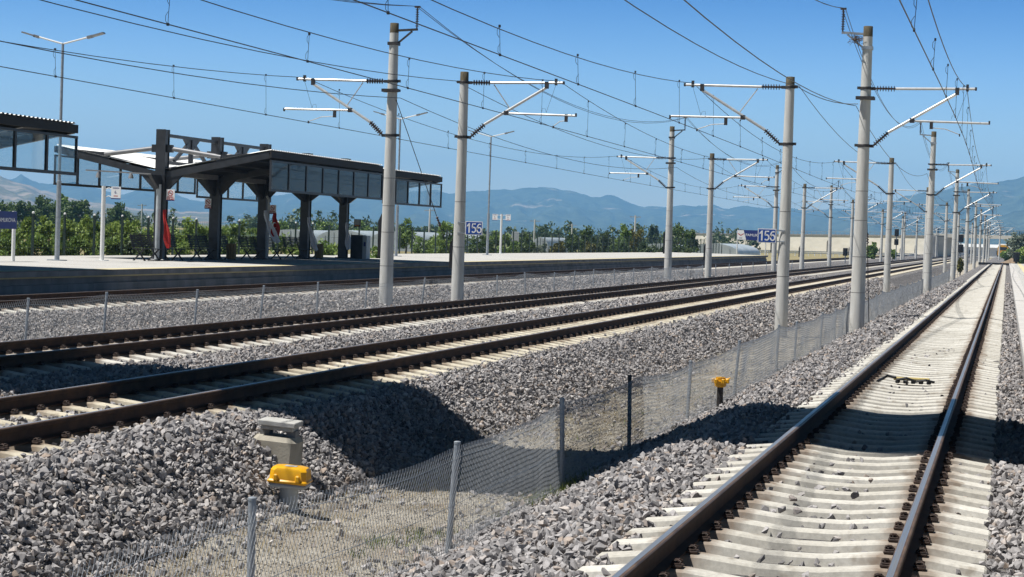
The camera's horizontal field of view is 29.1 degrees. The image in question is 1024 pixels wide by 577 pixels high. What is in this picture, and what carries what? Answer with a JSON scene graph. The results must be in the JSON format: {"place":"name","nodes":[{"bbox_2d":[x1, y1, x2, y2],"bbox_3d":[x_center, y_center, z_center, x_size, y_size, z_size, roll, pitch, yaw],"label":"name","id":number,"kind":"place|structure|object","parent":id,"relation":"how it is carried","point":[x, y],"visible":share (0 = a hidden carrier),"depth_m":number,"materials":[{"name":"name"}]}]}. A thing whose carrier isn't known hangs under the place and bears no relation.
{"place":"outdoors","nodes":[
{"label":"outdoors","id":0,"kind":"place"},
{"bbox_2d":[0,176,208,223],"bbox_3d":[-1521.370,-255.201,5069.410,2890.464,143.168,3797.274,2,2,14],"label":"hills","id":1,"kind":"structure","parent":0,"point":[12,191],"depth_m":5881.15,"materials":[{"name":"blue"}]},
{"bbox_2d":[9,174,845,237],"bbox_3d":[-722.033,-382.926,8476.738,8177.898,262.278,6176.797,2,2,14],"label":"mountains","id":2,"kind":"structure","parent":0,"point":[524,207],"depth_m":9281.63,"materials":[{"name":"blue"}]},
{"bbox_2d":[0,221,1023,576],"bbox_3d":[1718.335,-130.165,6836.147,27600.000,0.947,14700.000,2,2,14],"label":"ground","id":3,"kind":"structure","parent":0,"point":[904,279],"depth_m":21.44,"materials":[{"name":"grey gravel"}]},
{"bbox_2d":[0,233,26,255],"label":"bush","id":4,"kind":"object","parent":3,"relation":"on","point":[6,241],"visible":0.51,"depth_m":81.24,"materials":[{"name":"green plant"}]},
{"bbox_2d":[5,200,38,220],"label":"tree","id":5,"kind":"object","parent":3,"relation":"on","point":[20,206],"visible":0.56,"depth_m":353.32,"materials":[{"name":"green plant"}]},
{"bbox_2d":[19,216,38,255],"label":"vine","id":6,"kind":"object","parent":3,"relation":"on","point":[24,223],"visible":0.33,"depth_m":96.50,"materials":[{"name":"green plant"}]},
{"bbox_2d":[20,233,49,255],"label":"bush","id":7,"kind":"object","parent":3,"relation":"on","point":[37,241],"visible":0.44,"depth_m":81.84,"materials":[{"name":"green plant"}]},
{"bbox_2d":[28,215,54,250],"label":"tree","id":8,"kind":"object","parent":3,"relation":"on","point":[48,227],"visible":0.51,"depth_m":94.80,"materials":[{"name":"green plant"}]},
{"bbox_2d":[32,195,55,224],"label":"tree","id":9,"kind":"object","parent":3,"relation":"on","point":[45,204],"visible":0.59,"depth_m":361.95,"materials":[{"name":"green plant"}]},
{"bbox_2d":[40,231,68,255],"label":"bush","id":10,"kind":"object","parent":3,"relation":"on","point":[49,250],"visible":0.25,"depth_m":82.02,"materials":[{"name":"green plant"}]},
{"bbox_2d":[50,217,82,246],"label":"tree","id":11,"kind":"object","parent":3,"relation":"on","point":[69,233],"visible":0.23,"depth_m":93.98,"materials":[{"name":"green plant"}]},
{"bbox_2d":[61,199,92,231],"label":"tree","id":12,"kind":"object","parent":3,"relation":"on","point":[78,208],"visible":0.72,"depth_m":345.71,"materials":[{"name":"green plant"}]},
{"bbox_2d":[66,235,91,255],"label":"bush","id":13,"kind":"object","parent":3,"relation":"on","point":[74,251],"visible":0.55,"depth_m":82.68,"materials":[{"name":"green plant"}]},
{"bbox_2d":[71,214,92,255],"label":"vine","id":14,"kind":"object","parent":3,"relation":"on","point":[81,226],"visible":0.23,"depth_m":99.19,"materials":[{"name":"green plant"}]},
{"bbox_2d":[80,221,100,251],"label":"vine","id":15,"kind":"object","parent":3,"relation":"on","point":[88,235],"visible":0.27,"depth_m":96.69,"materials":[{"name":"green plant"}]},
{"bbox_2d":[89,237,119,255],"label":"bush","id":16,"kind":"object","parent":3,"relation":"on","point":[109,243],"visible":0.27,"depth_m":81.78,"materials":[{"name":"green plant"}]},
{"bbox_2d":[95,221,120,245],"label":"vine","id":17,"kind":"object","parent":3,"relation":"on","point":[114,224],"visible":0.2,"depth_m":95.81,"materials":[{"name":"green plant"}]},
{"bbox_2d":[105,202,134,224],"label":"tree","id":18,"kind":"object","parent":3,"relation":"on","point":[117,211],"visible":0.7,"depth_m":351.31,"materials":[{"name":"green plant"}]},
{"bbox_2d":[113,218,145,249],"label":"vine","id":19,"kind":"object","parent":3,"relation":"on","point":[126,228],"visible":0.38,"depth_m":93.11,"materials":[{"name":"green plant"}]},
{"bbox_2d":[174,215,198,253],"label":"bush","id":20,"kind":"object","parent":3,"relation":"on","point":[190,228],"visible":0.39,"depth_m":110.95,"materials":[{"name":"green plant"}]},
{"bbox_2d":[223,218,251,249],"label":"bush","id":21,"kind":"object","parent":3,"relation":"on","point":[234,228],"visible":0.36,"depth_m":103.54,"materials":[{"name":"green plant"}]},
{"bbox_2d":[253,417,303,464],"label":"concrete block","id":22,"kind":"structure","parent":3,"relation":"on","point":[287,448],"depth_m":20.99,"materials":[{"name":"grey concrete"}]},
{"bbox_2d":[267,464,312,512],"bbox_3d":[-2.273,2.115,20.047,0.406,0.624,0.357,5,2,6],"label":"cable marker","id":23,"kind":"object","parent":3,"relation":"on","point":[290,481],"visible":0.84,"depth_m":19.90,"materials":[{"name":"yellow plastic"}]},
{"bbox_2d":[316,230,377,245],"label":"greenhouse","id":24,"kind":"object","parent":3,"relation":"on","point":[354,232],"visible":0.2,"depth_m":236.46,"materials":[{"name":"plastic"}]},
{"bbox_2d":[283,6,420,304],"bbox_3d":[-5.386,-4.149,64.561,4.610,10.220,0.535,2,2,14],"label":"catenary mast","id":25,"kind":"object","parent":3,"relation":"on","point":[385,249],"visible":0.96,"depth_m":64.12,"materials":[{"name":"concrete"}]},
{"bbox_2d":[0,41,897,227],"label":"feeder cable","id":26,"kind":"object","parent":25,"relation":"hanging from","point":[316,91],"visible":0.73,"depth_m":53.35,"materials":[{"name":"metal"}]},
{"bbox_2d":[0,42,915,233],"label":"overhead line","id":27,"kind":"object","parent":25,"relation":"hanging from","point":[173,66],"visible":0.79,"depth_m":63.69,"materials":[{"name":"metal"}]},
{"bbox_2d":[335,0,923,220],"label":"feeder cable","id":28,"kind":"object","parent":25,"relation":"attached to","point":[558,98],"visible":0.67,"depth_m":82.36,"materials":[{"name":"metal"}]},
{"bbox_2d":[0,210,721,255],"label":"panel fence","id":29,"kind":"object","parent":3,"relation":"on","point":[32,231],"visible":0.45,"depth_m":113.66,"materials":[{"name":"metal"}]},
{"bbox_2d":[0,112,767,295],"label":"platform","id":30,"kind":"structure","parent":3,"relation":"on","point":[20,275],"depth_m":68.68,"materials":[{"name":"grey concrete"}]},
{"bbox_2d":[0,211,16,260],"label":"station sign","id":31,"kind":"object","parent":30,"relation":"on","point":[8,219],"visible":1,"depth_m":63.30,"materials":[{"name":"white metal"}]},
{"bbox_2d":[21,31,104,260],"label":"lamp post","id":32,"kind":"object","parent":30,"relation":"on","point":[57,224],"visible":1,"depth_m":66.69,"materials":[{"name":"metal"}]},
{"bbox_2d":[99,186,120,260],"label":"sign post","id":33,"kind":"object","parent":30,"relation":"on","point":[115,192],"visible":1,"depth_m":69.19,"materials":[{"name":"white metal"}]},
{"bbox_2d":[129,234,163,260],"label":"bench","id":34,"kind":"object","parent":30,"relation":"on","point":[141,238],"visible":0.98,"depth_m":71.50,"materials":[{"name":"black metal"}]},
{"bbox_2d":[187,235,217,259],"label":"bench","id":35,"kind":"object","parent":30,"relation":"on","point":[197,242],"visible":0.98,"depth_m":76.48,"materials":[{"name":"black metal"}]},
{"bbox_2d":[53,129,382,260],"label":"platform canopy","id":36,"kind":"object","parent":30,"relation":"on","point":[265,171],"visible":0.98,"depth_m":75.47,"materials":[{"name":"grey metal"}]},
{"bbox_2d":[154,184,160,258],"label":"drain pipe","id":37,"kind":"object","parent":36,"relation":"attached to","point":[158,217],"visible":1,"depth_m":72.05,"materials":[{"name":"grey plastic"}]},
{"bbox_2d":[163,209,170,248],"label":"flag","id":38,"kind":"object","parent":36,"relation":"hanging from","point":[167,238],"visible":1,"depth_m":71.96,"materials":[{"name":"red fabric"}]},
{"bbox_2d":[264,210,280,242],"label":"flag","id":39,"kind":"object","parent":36,"relation":"hanging from","point":[275,238],"visible":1,"depth_m":81.81,"materials":[{"name":"white fabric"}]},
{"bbox_2d":[237,236,265,259],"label":"bench","id":40,"kind":"object","parent":30,"relation":"on","point":[249,243],"visible":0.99,"depth_m":81.49,"materials":[{"name":"black metal"}]},
{"bbox_2d":[282,237,308,258],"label":"bench","id":41,"kind":"object","parent":30,"relation":"on","point":[295,240],"visible":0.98,"depth_m":86.48,"materials":[{"name":"black metal"}]},
{"bbox_2d":[196,153,442,258],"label":"platform canopy","id":42,"kind":"object","parent":30,"relation":"on","point":[405,181],"visible":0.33,"depth_m":88.21,"materials":[{"name":"grey metal"}]},
{"bbox_2d":[350,235,370,258],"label":"cabinet","id":43,"kind":"object","parent":30,"relation":"on","point":[360,247],"visible":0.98,"depth_m":92.86,"materials":[{"name":"grey metal"}]},
{"bbox_2d":[373,111,427,255],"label":"lamp post","id":44,"kind":"object","parent":30,"relation":"on","point":[396,231],"visible":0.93,"depth_m":105.98,"materials":[{"name":"metal"}]},
{"bbox_2d":[468,130,513,254],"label":"lamp post","id":45,"kind":"object","parent":30,"relation":"on","point":[487,236],"visible":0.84,"depth_m":126.14,"materials":[{"name":"metal"}]},
{"bbox_2d":[17,201,760,249],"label":"treeline","id":46,"kind":"object","parent":3,"relation":"on","point":[252,222],"visible":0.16,"depth_m":519.16,"materials":[{"name":"green plant"}]},
{"bbox_2d":[0,261,792,341],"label":"wire fence","id":47,"kind":"object","parent":3,"relation":"on","point":[687,273],"visible":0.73,"depth_m":54.65,"materials":[{"name":"metal"}]},
{"bbox_2d":[6,339,790,576],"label":"loose stones","id":48,"kind":"object","parent":3,"relation":"on","point":[127,544],"visible":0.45,"depth_m":21.90,"materials":[{"name":"grey gravel"}]},
{"bbox_2d":[394,218,417,251],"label":"tree","id":49,"kind":"object","parent":3,"relation":"on","point":[405,238],"visible":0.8,"depth_m":182.57,"materials":[{"name":"green plant"}]},
{"bbox_2d":[409,236,436,253],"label":"bush","id":50,"kind":"object","parent":3,"relation":"on","point":[418,246],"visible":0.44,"depth_m":155.84,"materials":[{"name":"green plant"}]},
{"bbox_2d":[370,231,484,251],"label":"greenhouse","id":51,"kind":"object","parent":3,"relation":"on","point":[427,235],"visible":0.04,"depth_m":234.08,"materials":[{"name":"plastic"}]},
{"bbox_2d":[427,235,449,253],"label":"bush","id":52,"kind":"object","parent":3,"relation":"on","point":[442,249],"visible":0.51,"depth_m":150.40,"materials":[{"name":"green plant"}]},
{"bbox_2d":[437,220,453,246],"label":"tree","id":53,"kind":"object","parent":3,"relation":"on","point":[445,226],"visible":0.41,"depth_m":178.44,"materials":[{"name":"green plant"}]},
{"bbox_2d":[0,254,917,314],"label":"railway track","id":54,"kind":"structure","parent":3,"relation":"on","point":[5,300],"depth_m":61.28,"materials":[{"name":"metal"}]},
{"bbox_2d":[466,234,491,252],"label":"bush","id":55,"kind":"object","parent":3,"relation":"on","point":[472,249],"visible":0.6,"depth_m":159.93,"materials":[{"name":"green plant"}]},
{"bbox_2d":[0,255,962,379],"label":"railway track","id":56,"kind":"structure","parent":3,"relation":"on","point":[22,358],"depth_m":39.47,"materials":[{"name":"metal"}]},
{"bbox_2d":[0,255,977,465],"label":"railway track","id":57,"kind":"structure","parent":3,"relation":"on","point":[361,369],"depth_m":28.09,"materials":[{"name":"metal"}]},
{"bbox_2d":[47,270,957,576],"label":"wire fence","id":58,"kind":"object","parent":3,"relation":"on","point":[883,302],"visible":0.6,"depth_m":20.43,"materials":[{"name":"metal"}]},
{"bbox_2d":[0,375,1023,576],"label":"ballast gravel","id":59,"kind":"structure","parent":3,"relation":"on","point":[660,474],"depth_m":17.88,"materials":[{"name":"grey gravel"}]},
{"bbox_2d":[0,298,1023,466],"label":"ballast gravel","id":60,"kind":"structure","parent":3,"relation":"on","point":[791,386],"depth_m":32.51,"materials":[{"name":"grey gravel"}]},
{"bbox_2d":[449,71,576,300],"bbox_3d":[0.005,-2.998,63.262,4.058,7.860,0.416,2,2,14],"label":"catenary mast","id":61,"kind":"object","parent":3,"relation":"on","point":[456,253],"visible":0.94,"depth_m":63.52,"materials":[{"name":"concrete"}]},
{"bbox_2d":[457,221,482,234],"bbox_3d":[-1.350,-1.948,63.425,0.830,0.440,0.044,2,2,14],"label":"distance sign","id":62,"kind":"object","parent":61,"relation":"attached to","point":[473,227],"visible":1,"depth_m":63.38,"materials":[{"name":"metal"}]},
{"bbox_2d":[76,0,948,231],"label":"overhead line","id":63,"kind":"object","parent":61,"relation":"hanging from","point":[306,60],"visible":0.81,"depth_m":47.37,"materials":[{"name":"metal"}]},
{"bbox_2d":[517,231,535,252],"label":"bush","id":64,"kind":"object","parent":3,"relation":"on","point":[525,245],"visible":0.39,"depth_m":166.34,"materials":[{"name":"green plant"}]},
{"bbox_2d":[564,232,580,252],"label":"bush","id":65,"kind":"object","parent":3,"relation":"on","point":[575,248],"visible":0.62,"depth_m":183.78,"materials":[{"name":"green plant"}]},
{"bbox_2d":[347,342,805,558],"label":"green weeds","id":66,"kind":"object","parent":3,"relation":"on","point":[552,492],"visible":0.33,"depth_m":20.31,"materials":[{"name":"green plant"}]},
{"bbox_2d":[579,225,596,252],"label":"tree","id":67,"kind":"object","parent":3,"relation":"on","point":[587,230],"visible":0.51,"depth_m":188.62,"materials":[{"name":"green plant"}]},
{"bbox_2d":[223,281,1020,371],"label":"ballast gravel","id":68,"kind":"structure","parent":3,"relation":"on","point":[881,330],"depth_m":57.44,"materials":[{"name":"grey gravel"}]},
{"bbox_2d":[609,118,685,278],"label":"catenary mast","id":69,"kind":"object","parent":3,"relation":"on","point":[667,243],"visible":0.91,"depth_m":117.54,"materials":[{"name":"concrete"}]},
{"bbox_2d":[661,222,688,251],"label":"tree","id":70,"kind":"object","parent":3,"relation":"on","point":[678,231],"visible":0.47,"depth_m":236.90,"materials":[{"name":"green plant"}]},
{"bbox_2d":[684,229,699,252],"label":"tree","id":71,"kind":"object","parent":3,"relation":"on","point":[690,235],"visible":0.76,"depth_m":231.59,"materials":[{"name":"green plant"}]},
{"bbox_2d":[712,377,730,406],"bbox_3d":[3.537,1.785,33.385,0.319,0.572,0.266,2,2,14],"label":"cable marker","id":72,"kind":"object","parent":3,"relation":"on","point":[720,383],"visible":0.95,"depth_m":33.33,"materials":[{"name":"yellow plastic"}]},
{"bbox_2d":[669,77,797,337],"bbox_3d":[6.790,-2.435,61.567,4.004,8.390,0.416,2,2,14],"label":"catenary mast","id":73,"kind":"object","parent":3,"relation":"on","point":[782,294],"visible":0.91,"depth_m":61.03,"materials":[{"name":"concrete"}]},
{"bbox_2d":[354,0,952,226],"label":"overhead line","id":74,"kind":"object","parent":73,"relation":"hanging from","point":[499,27],"visible":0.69,"depth_m":47.28,"materials":[{"name":"metal"}]},
{"bbox_2d":[757,228,784,242],"bbox_3d":[8.035,-1.633,61.072,0.830,0.440,0.044,2,2,14],"label":"distance sign","id":75,"kind":"object","parent":73,"relation":"attached to","point":[766,235],"visible":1,"depth_m":61.08,"materials":[{"name":"metal"}]},
{"bbox_2d":[703,153,774,277],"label":"catenary mast","id":76,"kind":"object","parent":3,"relation":"on","point":[707,256],"visible":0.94,"depth_m":116.95,"materials":[{"name":"concrete"}]},
{"bbox_2d":[736,230,765,254],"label":"station sign","id":77,"kind":"object","parent":3,"relation":"on","point":[747,234],"visible":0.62,"depth_m":220.66,"materials":[{"name":"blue metal"}]},
{"bbox_2d":[733,165,781,270],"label":"catenary mast","id":78,"kind":"object","parent":3,"relation":"on","point":[773,248],"visible":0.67,"depth_m":170.99,"materials":[{"name":"concrete"}]},
{"bbox_2d":[502,270,1014,322],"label":"ballast gravel","id":79,"kind":"structure","parent":3,"relation":"on","point":[935,296],"depth_m":91.13,"materials":[{"name":"grey gravel"}]},
{"bbox_2d":[578,263,1005,576],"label":"railway track","id":80,"kind":"structure","parent":3,"relation":"on","point":[906,534],"depth_m":17.86,"materials":[{"name":"concrete"}]},
{"bbox_2d":[876,374,934,384],"bbox_3d":[6.155,1.426,30.969,0.912,0.122,0.448,2,2,2],"label":"track beacon","id":81,"kind":"object","parent":80,"relation":"on","point":[914,380],"visible":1,"depth_m":30.86,"materials":[{"name":"black metal"}]},
{"bbox_2d":[674,230,951,256],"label":"ramp wall","id":82,"kind":"structure","parent":3,"relation":"on","point":[818,242],"depth_m":569.67,"materials":[{"name":"concrete"}]},
{"bbox_2d":[798,181,838,265],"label":"catenary mast","id":83,"kind":"object","parent":3,"relation":"on","point":[829,241],"visible":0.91,"depth_m":224.39,"materials":[{"name":"concrete"}]},
{"bbox_2d":[798,184,847,268],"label":"catenary mast","id":84,"kind":"object","parent":3,"relation":"on","point":[801,249],"visible":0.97,"depth_m":170.38,"materials":[{"name":"concrete"}]},
{"bbox_2d":[826,158,895,293],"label":"catenary mast","id":85,"kind":"object","parent":3,"relation":"on","point":[887,265],"visible":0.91,"depth_m":114.45,"materials":[{"name":"concrete"}]},
{"bbox_2d":[848,200,885,264],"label":"catenary mast","id":86,"kind":"object","parent":3,"relation":"on","point":[850,251],"visible":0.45,"depth_m":223.82,"materials":[{"name":"concrete"}]},
{"bbox_2d":[883,187,928,278],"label":"catenary mast","id":87,"kind":"object","parent":3,"relation":"on","point":[926,191],"visible":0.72,"depth_m":167.95,"materials":[{"name":"concrete"}]},
{"bbox_2d":[840,8,989,332],"bbox_3d":[12.163,-3.304,60.166,4.610,10.490,0.535,2,2,14],"label":"catenary mast","id":88,"kind":"object","parent":3,"relation":"on","point":[858,281],"visible":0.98,"depth_m":60.39,"materials":[{"name":"concrete"}]},
{"bbox_2d":[684,0,983,229],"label":"feeder cable","id":89,"kind":"object","parent":88,"relation":"hanging from","point":[784,75],"visible":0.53,"depth_m":38.81,"materials":[{"name":"metal"}]},
{"bbox_2d":[816,0,986,223],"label":"feeder cable","id":90,"kind":"object","parent":88,"relation":"attached to","point":[882,102],"visible":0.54,"depth_m":80.65,"materials":[{"name":"metal"}]},
{"bbox_2d":[899,0,1001,230],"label":"overhead line","id":91,"kind":"object","parent":88,"relation":"hanging from","point":[957,78],"visible":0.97,"depth_m":45.01,"materials":[{"name":"metal"}]},
{"bbox_2d":[914,221,934,258],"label":"catenary mast","id":92,"kind":"object","parent":3,"relation":"on","point":[916,231],"visible":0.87,"depth_m":384.07,"materials":[{"name":"concrete"}]},
{"bbox_2d":[41,0,935,228],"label":"feeder cable","id":93,"kind":"object","parent":92,"relation":"attached to","point":[350,68],"visible":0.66,"depth_m":50.71,"materials":[{"name":"metal"}]},
{"bbox_2d":[917,202,948,272],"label":"catenary mast","id":94,"kind":"object","parent":3,"relation":"on","point":[945,242],"visible":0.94,"depth_m":221.30,"materials":[{"name":"concrete"}]},
{"bbox_2d":[919,122,998,293],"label":"catenary mast","id":95,"kind":"object","parent":3,"relation":"on","point":[928,247],"visible":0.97,"depth_m":113.83,"materials":[{"name":"concrete"}]},
{"bbox_2d":[957,223,972,263],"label":"catenary mast","id":96,"kind":"object","parent":3,"relation":"on","point":[971,243],"visible":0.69,"depth_m":381.58,"materials":[{"name":"concrete"}]},
{"bbox_2d":[624,0,977,228],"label":"feeder cable","id":97,"kind":"object","parent":96,"relation":"attached to","point":[753,72],"visible":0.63,"depth_m":46.90,"materials":[{"name":"metal"}]},
{"bbox_2d":[948,162,1001,280],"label":"catenary mast","id":98,"kind":"object","parent":3,"relation":"on","point":[954,247],"visible":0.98,"depth_m":167.25,"materials":[{"name":"concrete"}]},
{"bbox_2d":[933,228,1023,258],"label":"road bridge","id":99,"kind":"structure","parent":3,"relation":"on","point":[993,236],"depth_m":534.21,"materials":[{"name":"concrete"}]},
{"bbox_2d":[961,185,1001,273],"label":"catenary mast","id":100,"kind":"object","parent":3,"relation":"on","point":[968,208],"visible":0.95,"depth_m":220.69,"materials":[{"name":"concrete"}]},
{"bbox_2d":[970,200,1002,268],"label":"catenary mast","id":101,"kind":"object","parent":3,"relation":"on","point":[974,246],"visible":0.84,"depth_m":274.10,"materials":[{"name":"concrete"}]},
{"bbox_2d":[1004,232,1023,257],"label":"tree","id":102,"kind":"object","parent":3,"relation":"on","point":[1016,242],"visible":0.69,"depth_m":319.06,"materials":[{"name":"green plant"}]},
{"bbox_2d":[1009,263,1023,366],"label":"platform","id":103,"kind":"structure","parent":3,"relation":"on","point":[1017,274],"depth_m":68.02,"materials":[{"name":"concrete"}]},
{"bbox_2d":[0,0,1023,209],"label":"sky","id":104,"kind":"structure","parent":0,"point":[983,40],"materials":[{"name":"blue"}]},
{"bbox_2d":[693,243,759,254],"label":"greenhouse","id":105,"kind":"object","parent":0,"point":[742,249],"visible":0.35,"depth_m":264.01,"materials":[{"name":"metal"}]},
{"bbox_2d":[765,177,1023,243],"bbox_3d":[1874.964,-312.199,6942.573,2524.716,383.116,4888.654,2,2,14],"label":"mountains","id":106,"kind":"structure","parent":0,"point":[1009,195],"depth_m":7603.95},
{"bbox_2d":[959,243,998,257],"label":"shed","id":107,"kind":"structure","parent":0,"point":[993,251],"depth_m":622.70,"materials":[{"name":"white paint"}]},
{"bbox_2d":[959,210,1023,244],"bbox_3d":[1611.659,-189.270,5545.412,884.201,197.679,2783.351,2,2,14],"label":"hills","id":108,"kind":"structure","parent":0,"point":[1016,218],"depth_m":6190.98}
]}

